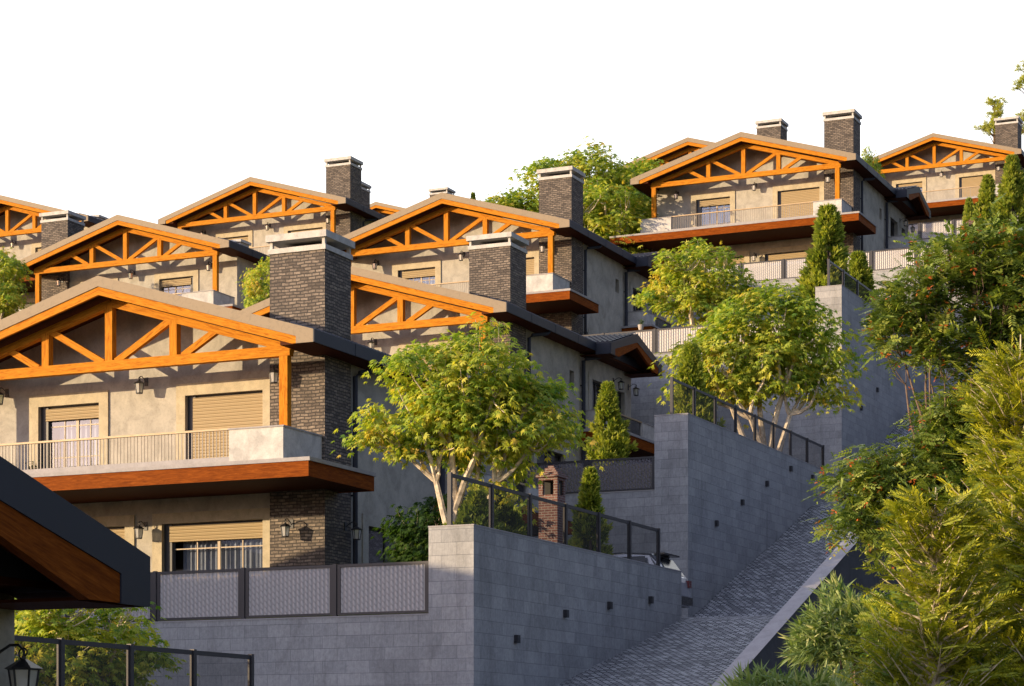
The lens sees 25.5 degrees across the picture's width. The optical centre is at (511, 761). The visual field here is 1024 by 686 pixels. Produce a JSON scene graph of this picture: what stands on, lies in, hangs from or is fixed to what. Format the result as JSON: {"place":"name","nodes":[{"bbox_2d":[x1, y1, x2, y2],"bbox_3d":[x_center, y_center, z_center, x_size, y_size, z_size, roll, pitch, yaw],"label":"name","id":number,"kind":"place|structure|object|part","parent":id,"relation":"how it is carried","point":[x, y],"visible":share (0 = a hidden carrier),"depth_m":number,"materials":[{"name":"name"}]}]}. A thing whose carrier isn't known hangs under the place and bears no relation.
{"place":"outdoors","nodes":[
{"label":"outdoors","id":0,"kind":"place"},
{"bbox_2d":[15,635,253,685],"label":"panel fence","id":1,"kind":"object","parent":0,"point":[61,643],"visible":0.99,"depth_m":42.58,"materials":[{"name":"metal"}]},
{"bbox_2d":[0,0,1023,223],"label":"sky","id":2,"kind":"structure","parent":0,"point":[145,110],"materials":[{"name":"white"}]},
{"bbox_2d":[15,236,1023,622],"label":"hillside ground","id":3,"kind":"structure","parent":0,"point":[303,616],"depth_m":61.26,"materials":[{"name":"soil"}]},
{"bbox_2d":[0,246,40,319],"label":"maple tree","id":4,"kind":"object","parent":3,"relation":"on","point":[12,275],"visible":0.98,"depth_m":120.29,"materials":[{"name":"green plant"}]},
{"bbox_2d":[0,195,108,303],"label":"hillside house","id":5,"kind":"structure","parent":3,"relation":"on","point":[20,229],"depth_m":152.68,"materials":[{"name":"paint"}]},
{"bbox_2d":[15,598,199,685],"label":"maple tree","id":6,"kind":"object","parent":3,"relation":"on","point":[90,666],"visible":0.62,"depth_m":46.65,"materials":[{"name":"green plant"}]},
{"bbox_2d":[17,210,269,310],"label":"hillside house","id":7,"kind":"structure","parent":3,"relation":"on","point":[72,252],"depth_m":124.11,"materials":[{"name":"paint"}]},
{"bbox_2d":[160,276,192,295],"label":"window","id":8,"kind":"structure","parent":7,"relation":"in","point":[178,285],"depth_m":124.21,"materials":[{"name":"grey"}]},
{"bbox_2d":[16,613,428,685],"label":"retaining wall","id":9,"kind":"structure","parent":3,"relation":"on","point":[376,650],"depth_m":55.97,"materials":[{"name":"stone"}]},
{"bbox_2d":[16,560,428,622],"bbox_3d":[-10.341,-4.230,58.450,18.446,1.300,0.100,0,0,24],"label":"panel fence","id":10,"kind":"object","parent":9,"relation":"on","point":[352,589],"visible":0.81,"depth_m":56.30,"materials":[{"name":"metal"}]},
{"bbox_2d":[237,257,269,309],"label":"maple tree","id":11,"kind":"object","parent":3,"relation":"on","point":[260,292],"visible":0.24,"depth_m":113.52,"materials":[{"name":"green plant"}]},
{"bbox_2d":[158,156,385,255],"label":"hillside house","id":12,"kind":"structure","parent":3,"relation":"on","point":[253,211],"depth_m":147.89,"materials":[{"name":"paint"}]},
{"bbox_2d":[224,236,247,240],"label":"window","id":13,"kind":"structure","parent":12,"relation":"in","point":[245,238],"depth_m":150.03,"materials":[{"name":"grey"}]},
{"bbox_2d":[289,228,322,232],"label":"window","id":14,"kind":"structure","parent":12,"relation":"in","point":[317,228],"depth_m":148.01,"materials":[{"name":"grey"}]},
{"bbox_2d":[0,229,573,571],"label":"hillside house","id":15,"kind":"structure","parent":3,"relation":"on","point":[165,431],"depth_m":65.20,"materials":[{"name":"paint"}]},
{"bbox_2d":[26,460,41,468],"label":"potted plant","id":16,"kind":"object","parent":15,"relation":"on","point":[29,467],"visible":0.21,"depth_m":67.08,"materials":[{"name":"green plant"}]},
{"bbox_2d":[41,404,98,468],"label":"window","id":17,"kind":"structure","parent":15,"relation":"in","point":[78,421],"depth_m":67.91,"materials":[{"name":"grey"}]},
{"bbox_2d":[108,527,124,539],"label":"window","id":18,"kind":"structure","parent":15,"relation":"in","point":[120,531],"depth_m":67.00,"materials":[{"name":"grey"}]},
{"bbox_2d":[164,520,262,571],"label":"window","id":19,"kind":"structure","parent":15,"relation":"in","point":[231,544],"depth_m":65.87,"materials":[{"name":"grey"}]},
{"bbox_2d":[188,391,262,458],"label":"window","id":20,"kind":"structure","parent":15,"relation":"in","point":[233,410],"depth_m":65.57,"materials":[{"name":"grey"}]},
{"bbox_2d":[369,527,386,561],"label":"side window","id":21,"kind":"structure","parent":15,"relation":"in","point":[384,544],"depth_m":67.76,"materials":[{"name":"grey"}]},
{"bbox_2d":[361,181,371,207],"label":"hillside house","id":22,"kind":"structure","parent":3,"relation":"on","point":[365,196],"depth_m":170.42,"materials":[{"name":"brick"}]},
{"bbox_2d":[370,187,455,216],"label":"hillside house","id":23,"kind":"structure","parent":3,"relation":"on","point":[386,210],"depth_m":207.22,"materials":[{"name":"paint"}]},
{"bbox_2d":[371,485,466,562],"bbox_3d":[-1.952,-5.985,62.684,4.010,3.208,3.348,0,0,0],"label":"dark shrub","id":24,"kind":"object","parent":3,"relation":"on","point":[411,540],"visible":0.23,"depth_m":62.18,"materials":[{"name":"green plant"}]},
{"bbox_2d":[240,232,661,462],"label":"hillside house","id":25,"kind":"structure","parent":3,"relation":"on","point":[390,315],"depth_m":91.01,"materials":[{"name":"paint"}]},
{"bbox_2d":[407,350,462,368],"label":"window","id":26,"kind":"structure","parent":25,"relation":"in","point":[441,350],"depth_m":90.95,"materials":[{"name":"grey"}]},
{"bbox_2d":[542,451,560,461],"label":"side window","id":27,"kind":"structure","parent":25,"relation":"in","point":[559,456],"depth_m":93.87,"materials":[{"name":"grey"}]},
{"bbox_2d":[593,382,600,407],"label":"side window","id":28,"kind":"structure","parent":25,"relation":"in","point":[594,383],"depth_m":98.04,"materials":[{"name":"grey glass"}]},
{"bbox_2d":[617,392,620,412],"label":"entrance door","id":29,"kind":"structure","parent":25,"relation":"in","point":[619,394],"depth_m":100.74,"materials":[{"name":"grey"}]},
{"bbox_2d":[331,312,604,525],"bbox_3d":[-1.178,-8.236,59.296,7.212,6.850,4.367,0,0,0],"label":"maple tree","id":30,"kind":"object","parent":3,"relation":"on","point":[477,417],"visible":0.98,"depth_m":58.72,"materials":[{"name":"green plant"}]},
{"bbox_2d":[470,191,475,199],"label":"conifer","id":31,"kind":"object","parent":3,"relation":"on","point":[472,194],"visible":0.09,"depth_m":150.70,"materials":[{"name":"green plant"}]},
{"bbox_2d":[441,489,510,530],"bbox_3d":[-1.024,-5.875,58.367,2.480,2.352,2.185,0,0,24],"label":"bushy shrub","id":32,"kind":"object","parent":3,"relation":"on","point":[474,507],"visible":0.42,"depth_m":58.02,"materials":[{"name":"green plant"}]},
{"bbox_2d":[480,187,538,212],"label":"maple tree","id":33,"kind":"object","parent":3,"relation":"on","point":[508,200],"visible":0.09,"depth_m":140.58,"materials":[{"name":"green plant"}]},
{"bbox_2d":[342,166,677,334],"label":"hillside house","id":34,"kind":"structure","parent":3,"relation":"on","point":[581,279],"depth_m":115.90,"materials":[{"name":"paint"}]},
{"bbox_2d":[399,268,434,285],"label":"window","id":35,"kind":"structure","parent":34,"relation":"in","point":[427,276],"depth_m":117.89,"materials":[{"name":"grey"}]},
{"bbox_2d":[526,258,533,274],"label":"window","id":36,"kind":"structure","parent":34,"relation":"in","point":[530,261],"depth_m":115.21,"materials":[{"name":"grey"}]},
{"bbox_2d":[494,496,526,535],"bbox_3d":[-0.222,-5.875,59.748,2.185,2.352,2.480,0,0,0],"label":"bushy shrub","id":37,"kind":"object","parent":3,"relation":"on","point":[515,522],"visible":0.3,"depth_m":59.57,"materials":[{"name":"green plant"}]},
{"bbox_2d":[536,466,567,543],"bbox_3d":[1.102,-6.524,62.289,0.680,3.249,0.680,0,0,24],"label":"brick barbecue","id":38,"kind":"object","parent":3,"relation":"on","point":[550,522],"visible":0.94,"depth_m":62.06,"materials":[{"name":"brown brick"}]},
{"bbox_2d":[428,524,681,685],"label":"retaining wall","id":39,"kind":"structure","parent":3,"relation":"on","point":[506,608],"depth_m":57.02,"materials":[{"name":"stone"}]},
{"bbox_2d":[447,472,659,565],"bbox_3d":[1.438,-6.315,60.960,0.100,1.310,14.446,0,0,24],"label":"panel fence","id":40,"kind":"object","parent":39,"relation":"on","point":[530,496],"visible":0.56,"depth_m":59.80,"materials":[{"name":"metal"}]},
{"bbox_2d":[507,135,650,233],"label":"maple tree","id":41,"kind":"object","parent":3,"relation":"on","point":[582,162],"visible":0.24,"depth_m":141.29,"materials":[{"name":"green plant"}]},
{"bbox_2d":[518,490,653,553],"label":"retaining wall","id":42,"kind":"structure","parent":3,"relation":"on","point":[636,506],"depth_m":77.11,"materials":[{"name":"stone"}]},
{"bbox_2d":[516,456,653,493],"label":"panel fence","id":43,"kind":"object","parent":42,"relation":"on","point":[627,474],"visible":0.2,"depth_m":77.56,"materials":[{"name":"metal"}]},
{"bbox_2d":[568,466,613,554],"bbox_3d":[2.227,-6.602,64.914,1.652,3.845,1.628,0,0,-30],"label":"conifer","id":44,"kind":"object","parent":3,"relation":"on","point":[583,527],"visible":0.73,"depth_m":64.77,"materials":[{"name":"green plant"}]},
{"bbox_2d":[583,380,638,459],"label":"conifer","id":45,"kind":"object","parent":3,"relation":"on","point":[613,439],"visible":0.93,"depth_m":86.23,"materials":[{"name":"green plant"}]},
{"bbox_2d":[583,175,667,253],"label":"maple tree","id":46,"kind":"object","parent":3,"relation":"on","point":[624,221],"visible":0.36,"depth_m":137.40,"materials":[{"name":"green plant"}]},
{"bbox_2d":[611,156,663,231],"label":"maple tree","id":47,"kind":"object","parent":3,"relation":"on","point":[640,168],"visible":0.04,"depth_m":146.53,"materials":[{"name":"green plant"}]},
{"bbox_2d":[602,118,788,175],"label":"hillside house","id":48,"kind":"structure","parent":3,"relation":"on","point":[774,128],"depth_m":162.67,"materials":[{"name":"paint"}]},
{"bbox_2d":[667,341,725,426],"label":"conifer","id":49,"kind":"object","parent":3,"relation":"on","point":[690,362],"visible":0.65,"depth_m":81.81,"materials":[{"name":"green plant"}]},
{"bbox_2d":[628,237,765,326],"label":"maple tree","id":50,"kind":"object","parent":3,"relation":"on","point":[690,298],"visible":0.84,"depth_m":107.17,"materials":[{"name":"green plant"}]},
{"bbox_2d":[631,345,814,465],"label":"retaining wall","id":51,"kind":"structure","parent":3,"relation":"on","point":[646,407],"depth_m":101.49,"materials":[{"name":"stone"}]},
{"bbox_2d":[582,318,812,353],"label":"panel fence","id":52,"kind":"object","parent":51,"relation":"on","point":[662,340],"visible":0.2,"depth_m":103.25,"materials":[{"name":"metal"}]},
{"bbox_2d":[638,319,643,329],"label":"potted plant","id":53,"kind":"object","parent":52,"relation":"on","point":[640,325],"visible":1,"depth_m":103.67,"materials":[{"name":"white plant"}]},
{"bbox_2d":[654,413,837,617],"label":"retaining wall","id":54,"kind":"structure","parent":3,"relation":"on","point":[729,505],"depth_m":78.92,"materials":[{"name":"tile"}]},
{"bbox_2d":[670,377,823,466],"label":"panel fence","id":55,"kind":"object","parent":54,"relation":"on","point":[735,407],"visible":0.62,"depth_m":83.02,"materials":[{"name":"metal"}]},
{"bbox_2d":[647,278,880,451],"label":"maple tree","id":56,"kind":"object","parent":3,"relation":"on","point":[787,351],"visible":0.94,"depth_m":89.37,"materials":[{"name":"green plant"}]},
{"bbox_2d":[609,109,930,268],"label":"hillside house","id":57,"kind":"structure","parent":3,"relation":"on","point":[749,197],"depth_m":135.96,"materials":[{"name":"paint"}]},
{"bbox_2d":[697,197,729,226],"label":"window","id":58,"kind":"structure","parent":57,"relation":"in","point":[720,204],"depth_m":137.93,"materials":[{"name":"grey"}]},
{"bbox_2d":[705,257,743,263],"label":"window","id":59,"kind":"structure","parent":57,"relation":"in","point":[737,261],"depth_m":137.09,"materials":[{"name":"grey"}]},
{"bbox_2d":[765,251,807,260],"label":"window","id":60,"kind":"structure","parent":57,"relation":"in","point":[768,257],"depth_m":135.85,"materials":[{"name":"grey"}]},
{"bbox_2d":[778,188,818,217],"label":"window","id":61,"kind":"structure","parent":57,"relation":"in","point":[804,195],"depth_m":135.59,"materials":[{"name":"grey"}]},
{"bbox_2d":[890,220,893,235],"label":"side window","id":62,"kind":"structure","parent":57,"relation":"in","point":[890,220],"depth_m":142.97,"materials":[{"name":"grey glass"}]},
{"bbox_2d":[663,262,998,369],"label":"retaining wall","id":63,"kind":"structure","parent":3,"relation":"on","point":[877,277],"depth_m":126.40,"materials":[{"name":"stone"}]},
{"bbox_2d":[697,246,998,283],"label":"panel fence","id":64,"kind":"object","parent":63,"relation":"on","point":[791,268],"visible":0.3,"depth_m":126.62,"materials":[{"name":"metal"}]},
{"bbox_2d":[795,203,868,309],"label":"conifer","id":65,"kind":"object","parent":3,"relation":"on","point":[828,227],"visible":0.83,"depth_m":103.44,"materials":[{"name":"green plant"}]},
{"bbox_2d":[848,250,876,304],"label":"conifer","id":66,"kind":"object","parent":3,"relation":"on","point":[861,271],"visible":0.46,"depth_m":108.85,"materials":[{"name":"green plant"}]},
{"bbox_2d":[861,146,885,178],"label":"maple tree","id":67,"kind":"object","parent":3,"relation":"on","point":[868,158],"visible":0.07,"depth_m":165.87,"materials":[{"name":"green plant"}]},
{"bbox_2d":[815,285,943,480],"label":"retaining wall","id":68,"kind":"structure","parent":3,"relation":"on","point":[879,413],"depth_m":102.13,"materials":[{"name":"stone"}]},
{"bbox_2d":[827,259,872,303],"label":"panel fence","id":69,"kind":"object","parent":68,"relation":"on","point":[844,272],"visible":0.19,"depth_m":102.00,"materials":[{"name":"metal"}]},
{"bbox_2d":[915,237,952,245],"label":"retaining wall","id":70,"kind":"structure","parent":3,"relation":"on","point":[925,240],"depth_m":163.92,"materials":[{"name":"tile"}]},
{"bbox_2d":[908,214,1017,239],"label":"panel fence","id":71,"kind":"object","parent":70,"relation":"on","point":[927,228],"visible":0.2,"depth_m":163.90,"materials":[{"name":"metal"}]},
{"bbox_2d":[873,116,1023,223],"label":"hillside house","id":72,"kind":"structure","parent":3,"relation":"on","point":[945,173],"depth_m":181.48,"materials":[{"name":"paint"}]},
{"bbox_2d":[896,182,921,190],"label":"window","id":73,"kind":"structure","parent":72,"relation":"in","point":[919,184],"depth_m":183.64,"materials":[{"name":"grey"}]},
{"bbox_2d":[959,175,984,197],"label":"window","id":74,"kind":"structure","parent":72,"relation":"in","point":[966,181],"depth_m":181.65,"materials":[{"name":"grey"}]},
{"bbox_2d":[959,197,974,231],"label":"conifer","id":75,"kind":"object","parent":3,"relation":"on","point":[968,208],"visible":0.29,"depth_m":157.74,"materials":[{"name":"green plant"}]},
{"bbox_2d":[969,174,995,229],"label":"conifer","id":76,"kind":"object","parent":3,"relation":"on","point":[986,194],"visible":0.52,"depth_m":150.19,"materials":[{"name":"green plant"}]},
{"bbox_2d":[973,95,1008,143],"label":"pine tree","id":77,"kind":"object","parent":3,"relation":"on","point":[997,112],"visible":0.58,"depth_m":192.69,"materials":[{"name":"green plant"}]},
{"bbox_2d":[987,153,1023,244],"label":"conifer","id":78,"kind":"object","parent":3,"relation":"on","point":[1011,186],"visible":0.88,"depth_m":146.02,"materials":[{"name":"green plant"}]},
{"bbox_2d":[1010,59,1023,134],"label":"pine tree","id":79,"kind":"object","parent":3,"relation":"on","point":[1019,83],"visible":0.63,"depth_m":187.58,"materials":[{"name":"green plant"}]},
{"bbox_2d":[556,367,977,685],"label":"road","id":80,"kind":"structure","parent":0,"point":[709,641],"depth_m":66.15,"materials":[{"name":"grey stone"}]},
{"bbox_2d":[0,456,149,685],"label":"hillside house","id":81,"kind":"structure","parent":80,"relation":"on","point":[57,551],"depth_m":20.05,"materials":[{"name":"paint"}]},
{"bbox_2d":[613,552,692,607],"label":"parked car","id":82,"kind":"object","parent":80,"relation":"on","point":[666,561],"visible":0.11,"depth_m":70.05,"materials":[{"name":"grey paint"}]},
{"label":"window","id":83,"kind":"part","parent":82,"relation":"part of","materials":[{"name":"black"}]},
{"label":"slope ground","id":84,"kind":"structure","parent":0,"visible":0},
{"bbox_2d":[708,653,887,685],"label":"bamboo shrub","id":85,"kind":"object","parent":84,"relation":"on","point":[757,677],"visible":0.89,"depth_m":26.65,"materials":[{"name":"green plant"}]},
{"bbox_2d":[813,651,880,685],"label":"bamboo shrub","id":86,"kind":"object","parent":84,"relation":"on","point":[831,666],"visible":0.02,"depth_m":32.34,"materials":[{"name":"green plant"}]},
{"bbox_2d":[776,571,937,684],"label":"bamboo shrub","id":87,"kind":"object","parent":84,"relation":"on","point":[811,637],"visible":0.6,"depth_m":30.38,"materials":[{"name":"green plant"}]},
{"bbox_2d":[712,463,1023,685],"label":"ramp parapet","id":88,"kind":"structure","parent":84,"relation":"on","point":[766,643],"depth_m":59.05,"materials":[{"name":"paint"}]},
{"bbox_2d":[801,193,1023,593],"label":"pinnate tree","id":89,"kind":"object","parent":84,"relation":"on","point":[984,277],"visible":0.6,"depth_m":35.64,"materials":[{"name":"green plant"}]},
{"bbox_2d":[850,586,976,685],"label":"lobed leaf shrub","id":90,"kind":"object","parent":84,"relation":"on","point":[899,600],"visible":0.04,"depth_m":29.72,"materials":[{"name":"green plant"}]},
{"bbox_2d":[835,473,1023,685],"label":"arborvitae","id":91,"kind":"object","parent":84,"relation":"on","point":[936,635],"visible":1,"depth_m":24.99,"materials":[{"name":"green plant"}]},
{"bbox_2d":[908,325,1023,685],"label":"arborvitae","id":92,"kind":"object","parent":84,"relation":"on","point":[997,413],"visible":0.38,"depth_m":26.82,"materials":[{"name":"green plant"}]},
{"bbox_2d":[945,428,1023,685],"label":"arborvitae","id":93,"kind":"object","parent":84,"relation":"on","point":[1018,545],"visible":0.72,"depth_m":25.44,"materials":[{"name":"green plant"}]}
]}

